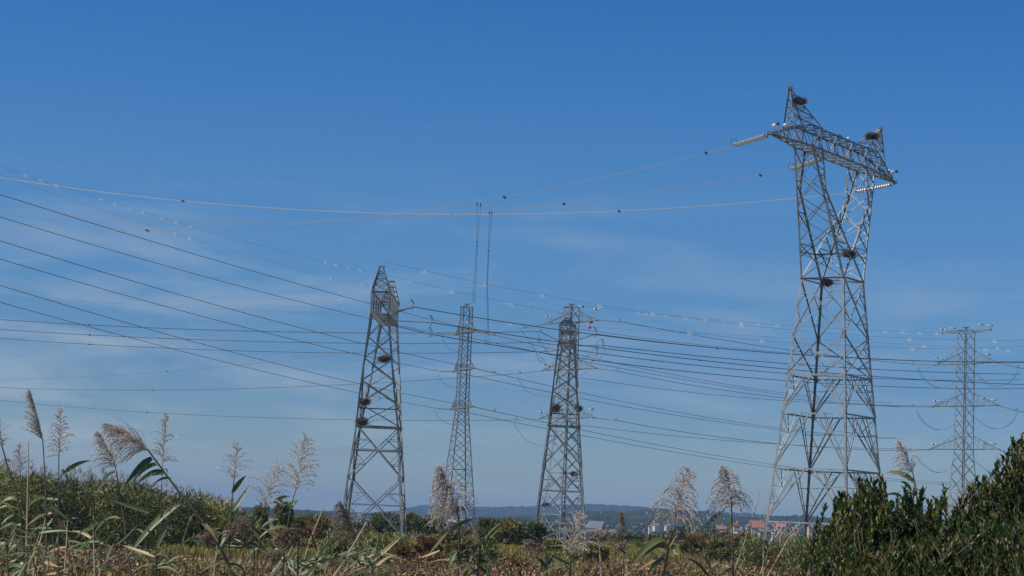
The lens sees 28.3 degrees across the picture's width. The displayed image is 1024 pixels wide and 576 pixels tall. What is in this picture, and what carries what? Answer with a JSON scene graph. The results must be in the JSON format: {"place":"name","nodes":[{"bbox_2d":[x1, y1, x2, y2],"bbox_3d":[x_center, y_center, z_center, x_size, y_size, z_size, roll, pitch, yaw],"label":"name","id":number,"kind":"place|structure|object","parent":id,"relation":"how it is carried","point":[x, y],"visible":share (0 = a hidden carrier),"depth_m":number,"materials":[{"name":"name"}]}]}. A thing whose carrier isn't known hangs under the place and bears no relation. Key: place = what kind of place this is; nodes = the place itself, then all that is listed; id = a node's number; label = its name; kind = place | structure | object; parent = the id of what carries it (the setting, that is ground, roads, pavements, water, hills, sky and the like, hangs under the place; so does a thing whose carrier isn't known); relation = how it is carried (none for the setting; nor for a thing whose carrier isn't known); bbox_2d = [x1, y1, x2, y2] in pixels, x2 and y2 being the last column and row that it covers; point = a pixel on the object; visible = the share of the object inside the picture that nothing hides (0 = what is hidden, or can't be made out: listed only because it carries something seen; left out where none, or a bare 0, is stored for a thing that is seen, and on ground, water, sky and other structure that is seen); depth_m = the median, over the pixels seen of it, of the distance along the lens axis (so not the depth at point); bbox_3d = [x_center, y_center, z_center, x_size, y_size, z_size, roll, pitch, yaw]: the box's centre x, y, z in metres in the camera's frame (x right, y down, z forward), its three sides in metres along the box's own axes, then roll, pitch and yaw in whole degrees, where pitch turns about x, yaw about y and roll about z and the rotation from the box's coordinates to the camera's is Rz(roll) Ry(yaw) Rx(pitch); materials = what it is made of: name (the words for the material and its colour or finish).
{"place":"outdoors","nodes":[
{"label":"outdoors","id":0,"kind":"place"},
{"bbox_2d":[14,515,789,572],"bbox_3d":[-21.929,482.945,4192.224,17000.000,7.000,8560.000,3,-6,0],"label":"ground","id":1,"kind":"structure","parent":0,"point":[269,518],"depth_m":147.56,"materials":[{"name":"plant"}]},
{"bbox_2d":[0,419,26,575],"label":"reed","id":2,"kind":"object","parent":1,"relation":"on","point":[9,506],"visible":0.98,"depth_m":13.91,"materials":[{"name":"plant"}]},
{"bbox_2d":[0,534,34,575],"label":"reed","id":3,"kind":"object","parent":1,"relation":"on","point":[15,563],"visible":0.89,"depth_m":12.88,"materials":[{"name":"plant"}]},
{"bbox_2d":[9,444,32,575],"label":"reed","id":4,"kind":"object","parent":1,"relation":"on","point":[18,448],"visible":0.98,"depth_m":19.89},
{"bbox_2d":[11,524,58,575],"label":"reed","id":5,"kind":"object","parent":1,"relation":"on","point":[43,562],"visible":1,"depth_m":12.70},
{"bbox_2d":[22,389,70,575],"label":"reed","id":6,"kind":"object","parent":1,"relation":"on","point":[36,421],"visible":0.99,"depth_m":14.93,"materials":[{"name":"plant"}]},
{"bbox_2d":[35,407,89,575],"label":"reed","id":7,"kind":"object","parent":1,"relation":"on","point":[65,472],"visible":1,"depth_m":14.94,"materials":[{"name":"plant"}]},
{"bbox_2d":[65,527,117,575],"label":"reed","id":8,"kind":"object","parent":1,"relation":"on","point":[82,532],"visible":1,"depth_m":12.41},
{"bbox_2d":[88,431,143,575],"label":"reed","id":9,"kind":"object","parent":1,"relation":"on","point":[100,441],"visible":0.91,"depth_m":14.92,"materials":[{"name":"plant"}]},
{"bbox_2d":[0,493,248,551],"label":"thicket understorey","id":10,"kind":"object","parent":1,"relation":"on","point":[111,539],"visible":0.11,"depth_m":127.21,"materials":[{"name":"plant"}]},
{"bbox_2d":[0,464,262,549],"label":"cane thicket","id":11,"kind":"object","parent":1,"relation":"on","point":[212,513],"visible":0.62,"depth_m":124.74,"materials":[{"name":"green plant"}]},
{"bbox_2d":[0,458,242,512],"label":"thicket plumes","id":12,"kind":"object","parent":11,"relation":"attached to","point":[181,487],"visible":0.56,"depth_m":128.18,"materials":[{"name":"plant"}]},
{"bbox_2d":[123,528,187,575],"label":"reed","id":13,"kind":"object","parent":1,"relation":"on","point":[156,546],"visible":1,"depth_m":13.38,"materials":[{"name":"plant"}]},
{"bbox_2d":[149,412,177,575],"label":"reed","id":14,"kind":"object","parent":1,"relation":"on","point":[161,455],"visible":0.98,"depth_m":16.94,"materials":[{"name":"plant"}]},
{"bbox_2d":[100,417,240,575],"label":"reed","id":15,"kind":"object","parent":1,"relation":"on","point":[142,466],"visible":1,"depth_m":13.90,"materials":[{"name":"plant"}]},
{"bbox_2d":[214,441,251,575],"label":"reed","id":16,"kind":"object","parent":1,"relation":"on","point":[234,489],"visible":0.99,"depth_m":14.92,"materials":[{"name":"plant"}]},
{"bbox_2d":[223,519,254,575],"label":"reed","id":17,"kind":"object","parent":1,"relation":"on","point":[237,526],"visible":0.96,"depth_m":14.87,"materials":[{"name":"plant"}]},
{"bbox_2d":[251,502,271,542],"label":"tree","id":18,"kind":"object","parent":1,"relation":"on","point":[258,509],"visible":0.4,"depth_m":150.64,"materials":[{"name":"green plant"}]},
{"bbox_2d":[238,459,291,575],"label":"reed","id":19,"kind":"object","parent":1,"relation":"on","point":[256,533],"visible":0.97,"depth_m":16.89,"materials":[{"name":"plant"}]},
{"bbox_2d":[255,545,292,575],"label":"reed","id":20,"kind":"object","parent":1,"relation":"on","point":[274,553],"visible":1,"depth_m":12.87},
{"bbox_2d":[271,498,295,538],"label":"tree","id":21,"kind":"object","parent":1,"relation":"on","point":[281,514],"visible":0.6,"depth_m":156.45,"materials":[{"name":"green plant"}]},
{"bbox_2d":[256,431,321,569],"bbox_3d":[-1.779,2.916,15.758,0.423,3.613,0.411,1,-7,17],"label":"reed","id":22,"kind":"object","parent":1,"relation":"on","point":[292,504],"visible":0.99,"depth_m":15.91,"materials":[{"name":"plant"}]},
{"bbox_2d":[269,527,328,575],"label":"reed","id":23,"kind":"object","parent":1,"relation":"on","point":[282,537],"visible":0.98,"depth_m":13.86,"materials":[{"name":"plant"}]},
{"bbox_2d":[290,513,335,536],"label":"tree","id":24,"kind":"object","parent":1,"relation":"on","point":[303,521],"visible":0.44,"depth_m":197.88,"materials":[{"name":"green plant"}]},
{"bbox_2d":[299,526,330,540],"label":"shrub","id":25,"kind":"object","parent":1,"relation":"on","point":[304,533],"visible":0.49,"depth_m":163.13,"materials":[{"name":"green plant"}]},
{"bbox_2d":[294,550,341,575],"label":"reed","id":26,"kind":"object","parent":1,"relation":"on","point":[311,570],"visible":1,"depth_m":13.37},
{"bbox_2d":[318,523,366,563],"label":"cane clump","id":27,"kind":"object","parent":1,"relation":"on","point":[342,547],"visible":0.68,"depth_m":115.94,"materials":[{"name":"green plant"}]},
{"bbox_2d":[327,501,376,575],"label":"reed","id":28,"kind":"object","parent":1,"relation":"on","point":[345,513],"visible":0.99,"depth_m":15.88,"materials":[{"name":"plant"}]},
{"bbox_2d":[347,529,394,561],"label":"cane clump","id":29,"kind":"object","parent":1,"relation":"on","point":[370,540],"visible":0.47,"depth_m":114.17,"materials":[{"name":"green plant"}]},
{"bbox_2d":[340,265,407,536],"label":"transmission tower","id":30,"kind":"structure","parent":1,"relation":"on","point":[383,319],"depth_m":266.71,"materials":[{"name":"metal"}]},
{"bbox_2d":[389,307,412,314],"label":"insulator string","id":31,"kind":"object","parent":30,"relation":"attached to","point":[404,309],"visible":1,"depth_m":265.05,"materials":[{"name":"ceramic"}]},
{"bbox_2d":[0,259,436,370],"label":"power line","id":32,"kind":"object","parent":31,"relation":"hanging from","point":[192,313],"visible":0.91,"depth_m":246.38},
{"bbox_2d":[410,299,1023,362],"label":"power line","id":33,"kind":"object","parent":31,"relation":"attached to","point":[717,348],"visible":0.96,"depth_m":277.60,"materials":[{"name":"metal"}]},
{"bbox_2d":[394,320,430,322],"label":"insulator string","id":34,"kind":"object","parent":30,"relation":"attached to","point":[412,321],"visible":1,"depth_m":271.47,"materials":[{"name":"ceramic"}]},
{"bbox_2d":[429,315,1023,384],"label":"power line","id":35,"kind":"object","parent":34,"relation":"attached to","point":[696,359],"visible":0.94,"depth_m":287.31,"materials":[{"name":"metal"}]},
{"bbox_2d":[398,326,429,333],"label":"insulator string","id":36,"kind":"object","parent":30,"relation":"attached to","point":[415,330],"visible":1,"depth_m":279.50,"materials":[{"name":"ceramic"}]},
{"bbox_2d":[429,327,1023,388],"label":"power line","id":37,"kind":"object","parent":36,"relation":"attached to","point":[705,373],"visible":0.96,"depth_m":301.23,"materials":[{"name":"metal"}]},
{"bbox_2d":[383,261,1020,342],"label":"power line","id":38,"kind":"object","parent":30,"relation":"attached to","point":[698,319],"visible":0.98,"depth_m":284.93,"materials":[{"name":"metal"}]},
{"bbox_2d":[369,511,399,533],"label":"tree","id":39,"kind":"object","parent":1,"relation":"on","point":[379,522],"visible":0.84,"depth_m":286.84,"materials":[{"name":"green plant"}]},
{"bbox_2d":[2,548,796,575],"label":"bramble mound","id":40,"kind":"object","parent":1,"relation":"on","point":[493,563],"visible":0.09,"depth_m":42.26,"materials":[{"name":"green plant"}]},
{"bbox_2d":[0,535,811,575],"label":"dry brambles","id":41,"kind":"object","parent":40,"relation":"on","point":[329,569],"visible":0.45,"depth_m":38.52,"materials":[{"name":"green plant"}]},
{"bbox_2d":[0,553,812,575],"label":"green bramble leaves","id":42,"kind":"object","parent":40,"relation":"on","point":[186,569],"visible":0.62,"depth_m":31.96,"materials":[{"name":"green plant"}]},
{"bbox_2d":[393,544,421,563],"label":"shrub","id":43,"kind":"object","parent":1,"relation":"on","point":[404,551],"visible":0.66,"depth_m":116.53,"materials":[{"name":"brown plant"}]},
{"bbox_2d":[409,513,445,535],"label":"tree","id":44,"kind":"object","parent":1,"relation":"on","point":[419,523],"visible":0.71,"depth_m":296.72,"materials":[{"name":"green plant"}]},
{"bbox_2d":[411,535,443,557],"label":"shrub","id":45,"kind":"object","parent":1,"relation":"on","point":[426,543],"visible":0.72,"depth_m":134.39,"materials":[{"name":"brown plant"}]},
{"bbox_2d":[420,462,485,575],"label":"reed","id":46,"kind":"object","parent":1,"relation":"on","point":[445,487],"visible":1,"depth_m":13.89,"materials":[{"name":"plant"}]},
{"bbox_2d":[307,520,602,539],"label":"field scrub","id":47,"kind":"object","parent":1,"relation":"on","point":[462,529],"visible":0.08,"depth_m":348.56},
{"bbox_2d":[434,304,476,533],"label":"transmission tower","id":48,"kind":"structure","parent":1,"relation":"on","point":[467,368],"depth_m":334.93,"materials":[{"name":"metal"}]},
{"bbox_2d":[0,194,460,326],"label":"power line","id":49,"kind":"object","parent":48,"relation":"attached to","point":[202,256],"visible":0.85,"depth_m":242.58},
{"bbox_2d":[1,241,471,367],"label":"power line","id":50,"kind":"object","parent":48,"relation":"attached to","point":[210,303],"visible":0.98,"depth_m":233.10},
{"bbox_2d":[0,285,472,406],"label":"power line","id":51,"kind":"object","parent":48,"relation":"attached to","point":[204,344],"visible":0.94,"depth_m":214.39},
{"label":"insulator string","id":52,"kind":"object","parent":48,"relation":"attached to","visible":0},
{"bbox_2d":[1,217,437,333],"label":"power line","id":53,"kind":"object","parent":52,"relation":"attached to","point":[193,273],"visible":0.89,"depth_m":258.46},
{"bbox_2d":[441,536,478,563],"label":"shrub","id":54,"kind":"object","parent":1,"relation":"on","point":[450,546],"visible":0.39,"depth_m":123.72,"materials":[{"name":"green plant"}]},
{"bbox_2d":[455,523,502,575],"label":"reed","id":55,"kind":"object","parent":1,"relation":"on","point":[482,559],"visible":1,"depth_m":13.87,"materials":[{"name":"plant"}]},
{"bbox_2d":[475,516,502,543],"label":"shrub","id":56,"kind":"object","parent":1,"relation":"on","point":[486,525],"visible":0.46,"depth_m":202.82,"materials":[{"name":"green plant"}]},
{"bbox_2d":[476,540,503,562],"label":"shrub","id":57,"kind":"object","parent":1,"relation":"on","point":[494,552],"visible":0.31,"depth_m":91.10,"materials":[{"name":"green plant"}]},
{"bbox_2d":[492,516,531,545],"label":"shrub","id":58,"kind":"object","parent":1,"relation":"on","point":[516,531],"visible":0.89,"depth_m":197.72,"materials":[{"name":"green plant"}]},
{"bbox_2d":[522,519,547,544],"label":"shrub","id":59,"kind":"object","parent":1,"relation":"on","point":[538,529],"visible":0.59,"depth_m":207.81,"materials":[{"name":"green plant"}]},
{"bbox_2d":[269,523,801,555],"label":"field grass","id":60,"kind":"structure","parent":1,"relation":"on","point":[409,535],"depth_m":280.41,"materials":[{"name":"plant"}]},
{"bbox_2d":[269,511,821,543],"bbox_3d":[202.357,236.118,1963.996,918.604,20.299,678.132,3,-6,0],"label":"distant wood","id":61,"kind":"object","parent":1,"relation":"on","point":[638,528],"visible":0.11,"depth_m":1841.81,"materials":[{"name":"plant"}]},
{"bbox_2d":[520,534,571,575],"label":"reed","id":62,"kind":"object","parent":1,"relation":"on","point":[532,547],"visible":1,"depth_m":14.87,"materials":[{"name":"plant"}]},
{"bbox_2d":[542,538,567,552],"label":"shrub","id":63,"kind":"object","parent":1,"relation":"on","point":[549,544],"visible":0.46,"depth_m":167.98,"materials":[{"name":"green plant"}]},
{"bbox_2d":[534,317,585,540],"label":"transmission tower","id":64,"kind":"structure","parent":1,"relation":"on","point":[562,323],"depth_m":300.50,"materials":[{"name":"metal"}]},
{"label":"insulator string","id":65,"kind":"object","parent":64,"relation":"attached to","visible":0},
{"bbox_2d":[0,319,538,332],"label":"power line","id":66,"kind":"object","parent":65,"relation":"attached to","point":[253,331],"visible":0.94,"depth_m":298.78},
{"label":"insulator string","id":67,"kind":"object","parent":64,"relation":"attached to","visible":0},
{"bbox_2d":[0,329,536,343],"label":"power line","id":68,"kind":"object","parent":67,"relation":"attached to","point":[272,341],"visible":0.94,"depth_m":310.79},
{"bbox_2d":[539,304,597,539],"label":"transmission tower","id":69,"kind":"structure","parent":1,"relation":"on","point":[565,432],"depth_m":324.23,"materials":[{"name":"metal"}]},
{"bbox_2d":[541,509,604,575],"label":"reed","id":70,"kind":"object","parent":1,"relation":"on","point":[577,522],"visible":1,"depth_m":14.88,"materials":[{"name":"plant"}]},
{"bbox_2d":[579,543,610,563],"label":"shrub","id":71,"kind":"object","parent":1,"relation":"on","point":[605,554],"visible":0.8,"depth_m":148.15,"materials":[{"name":"green plant"}]},
{"bbox_2d":[604,538,648,575],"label":"reed","id":72,"kind":"object","parent":1,"relation":"on","point":[619,548],"visible":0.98,"depth_m":17.86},
{"bbox_2d":[575,530,734,544],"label":"field hedge","id":73,"kind":"object","parent":1,"relation":"on","point":[617,537],"visible":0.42,"depth_m":317.38,"materials":[{"name":"plant"}]},
{"bbox_2d":[628,466,705,575],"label":"reed","id":74,"kind":"object","parent":1,"relation":"on","point":[651,545],"visible":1,"depth_m":14.88,"materials":[{"name":"plant"}]},
{"bbox_2d":[602,523,733,535],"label":"tree belt","id":75,"kind":"object","parent":1,"relation":"on","point":[705,529],"visible":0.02,"depth_m":621.43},
{"bbox_2d":[678,531,713,556],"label":"shrub","id":76,"kind":"object","parent":1,"relation":"on","point":[698,546],"visible":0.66,"depth_m":212.65,"materials":[{"name":"green plant"}]},
{"bbox_2d":[703,537,735,564],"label":"shrub","id":77,"kind":"object","parent":1,"relation":"on","point":[716,548],"visible":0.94,"depth_m":173.13,"materials":[{"name":"green plant"}]},
{"bbox_2d":[705,465,761,575],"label":"reed","id":78,"kind":"object","parent":1,"relation":"on","point":[729,491],"visible":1,"depth_m":14.92,"materials":[{"name":"plant"}]},
{"bbox_2d":[727,529,790,570],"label":"bush","id":79,"kind":"object","parent":1,"relation":"on","point":[755,551],"visible":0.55,"depth_m":133.30,"materials":[{"name":"green plant"}]},
{"bbox_2d":[767,529,820,571],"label":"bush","id":80,"kind":"object","parent":1,"relation":"on","point":[792,552],"visible":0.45,"depth_m":130.41,"materials":[{"name":"green plant"}]},
{"bbox_2d":[765,86,897,552],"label":"transmission tower","id":81,"kind":"structure","parent":1,"relation":"on","point":[835,236],"depth_m":200.39,"materials":[{"name":"metal"}]},
{"bbox_2d":[730,134,768,146],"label":"insulator string","id":82,"kind":"object","parent":81,"relation":"hanging from","point":[747,141],"visible":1,"depth_m":192.16,"materials":[{"name":"white glass"}]},
{"bbox_2d":[2,145,732,231],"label":"power line","id":83,"kind":"object","parent":82,"relation":"hanging from","point":[706,153],"visible":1,"depth_m":204.66,"materials":[{"name":"metal"}]},
{"bbox_2d":[788,159,820,170],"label":"insulator string","id":84,"kind":"object","parent":81,"relation":"attached to","point":[807,163],"visible":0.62,"depth_m":203.45,"materials":[{"name":"white glass"}]},
{"bbox_2d":[4,169,789,222],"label":"power line","id":85,"kind":"object","parent":84,"relation":"attached to","point":[760,175],"visible":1,"depth_m":214.73,"materials":[{"name":"metal"}]},
{"bbox_2d":[854,183,894,192],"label":"insulator string","id":86,"kind":"object","parent":81,"relation":"hanging from","point":[875,187],"visible":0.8,"depth_m":215.52,"materials":[{"name":"white glass"}]},
{"bbox_2d":[0,177,853,214],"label":"power line","id":87,"kind":"object","parent":86,"relation":"hanging from","point":[619,211],"visible":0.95,"depth_m":225.40,"materials":[{"name":"metal"}]},
{"bbox_2d":[795,489,875,575],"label":"leafy bush","id":88,"kind":"object","parent":1,"relation":"on","point":[827,546],"visible":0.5,"depth_m":14.87,"materials":[{"name":"green plant"}]},
{"bbox_2d":[811,553,872,575],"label":"leafy bush","id":89,"kind":"object","parent":1,"relation":"on","point":[823,570],"visible":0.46,"depth_m":13.50,"materials":[{"name":"green plant"}]},
{"bbox_2d":[823,473,911,575],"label":"leafy bush","id":90,"kind":"object","parent":1,"relation":"on","point":[875,516],"visible":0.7,"depth_m":14.21,"materials":[{"name":"green plant"}]},
{"bbox_2d":[833,538,902,575],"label":"leafy bush","id":91,"kind":"object","parent":1,"relation":"on","point":[865,567],"visible":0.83,"depth_m":12.94,"materials":[{"name":"green plant"}]},
{"bbox_2d":[887,440,917,500],"bbox_3d":[3.026,3.055,15.759,0.315,3.770,0.245,-2,-8,33],"label":"reed","id":92,"kind":"object","parent":1,"relation":"on","point":[904,474],"visible":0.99,"depth_m":15.95,"materials":[{"name":"plant"}]},
{"bbox_2d":[867,535,946,575],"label":"leafy bush","id":93,"kind":"object","parent":1,"relation":"on","point":[903,563],"visible":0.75,"depth_m":12.77,"materials":[{"name":"green plant"}]},
{"bbox_2d":[889,483,956,557],"bbox_3d":[2.816,3.136,14.464,1.004,3.507,2.211,3,-6,0],"label":"leafy bush","id":94,"kind":"object","parent":1,"relation":"on","point":[909,508],"visible":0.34,"depth_m":14.41,"materials":[{"name":"green plant"}]},
{"bbox_2d":[905,528,975,575],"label":"leafy bush","id":95,"kind":"object","parent":1,"relation":"on","point":[933,552],"visible":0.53,"depth_m":12.85,"materials":[{"name":"green plant"}]},
{"bbox_2d":[913,493,978,552],"bbox_3d":[2.932,3.136,14.102,0.973,3.432,2.290,3,-6,0],"label":"leafy bush","id":96,"kind":"object","parent":1,"relation":"on","point":[939,505],"visible":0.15,"depth_m":14.22,"materials":[{"name":"green plant"}]},
{"bbox_2d":[930,327,999,526],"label":"transmission tower","id":97,"kind":"structure","parent":1,"relation":"on","point":[964,406],"depth_m":334.05,"materials":[{"name":"metal"}]},
{"bbox_2d":[601,339,994,373],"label":"power line","id":98,"kind":"object","parent":97,"relation":"attached to","point":[603,345],"visible":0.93,"depth_m":316.87,"materials":[{"name":"metal"}]},
{"bbox_2d":[948,475,1001,541],"bbox_3d":[3.312,3.052,13.794,1.250,3.565,2.581,3,-6,0],"label":"leafy bush","id":99,"kind":"object","parent":1,"relation":"on","point":[973,509],"visible":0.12,"depth_m":14.12,"materials":[{"name":"green plant"}]},
{"bbox_2d":[932,522,1023,575],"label":"leafy bush","id":100,"kind":"object","parent":1,"relation":"on","point":[972,563],"visible":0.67,"depth_m":12.44,"materials":[{"name":"green plant"}]},
{"bbox_2d":[955,432,1023,536],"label":"leafy bush","id":101,"kind":"object","parent":1,"relation":"on","point":[1007,498],"visible":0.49,"depth_m":13.47,"materials":[{"name":"green plant"}]},
{"bbox_2d":[971,507,1023,575],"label":"leafy bush","id":102,"kind":"object","parent":1,"relation":"on","point":[1016,560],"visible":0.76,"depth_m":12.27,"materials":[{"name":"green plant"}]},
{"bbox_2d":[156,539,699,561],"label":"yellow field grass","id":103,"kind":"structure","parent":0,"point":[264,547],"depth_m":163.86,"materials":[{"name":"plant"}]},
{"bbox_2d":[241,504,772,517],"bbox_3d":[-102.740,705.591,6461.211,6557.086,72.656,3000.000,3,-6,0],"label":"hills","id":104,"kind":"structure","parent":0,"point":[421,510],"depth_m":5857.21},
{"bbox_2d":[0,0,1023,522],"label":"sky","id":105,"kind":"structure","parent":0,"point":[233,85],"materials":[{"name":"blue"}]},
{"bbox_2d":[237,507,830,532],"bbox_3d":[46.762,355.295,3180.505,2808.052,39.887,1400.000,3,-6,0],"label":"hills","id":106,"kind":"structure","parent":0,"point":[611,517],"depth_m":2829.68,"materials":[{"name":"plant"}]},
{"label":"insulator string","id":107,"kind":"object","parent":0,"visible":0},
{"bbox_2d":[0,338,545,352],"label":"power line","id":108,"kind":"object","parent":107,"relation":"attached to","point":[238,350],"visible":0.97,"depth_m":325.27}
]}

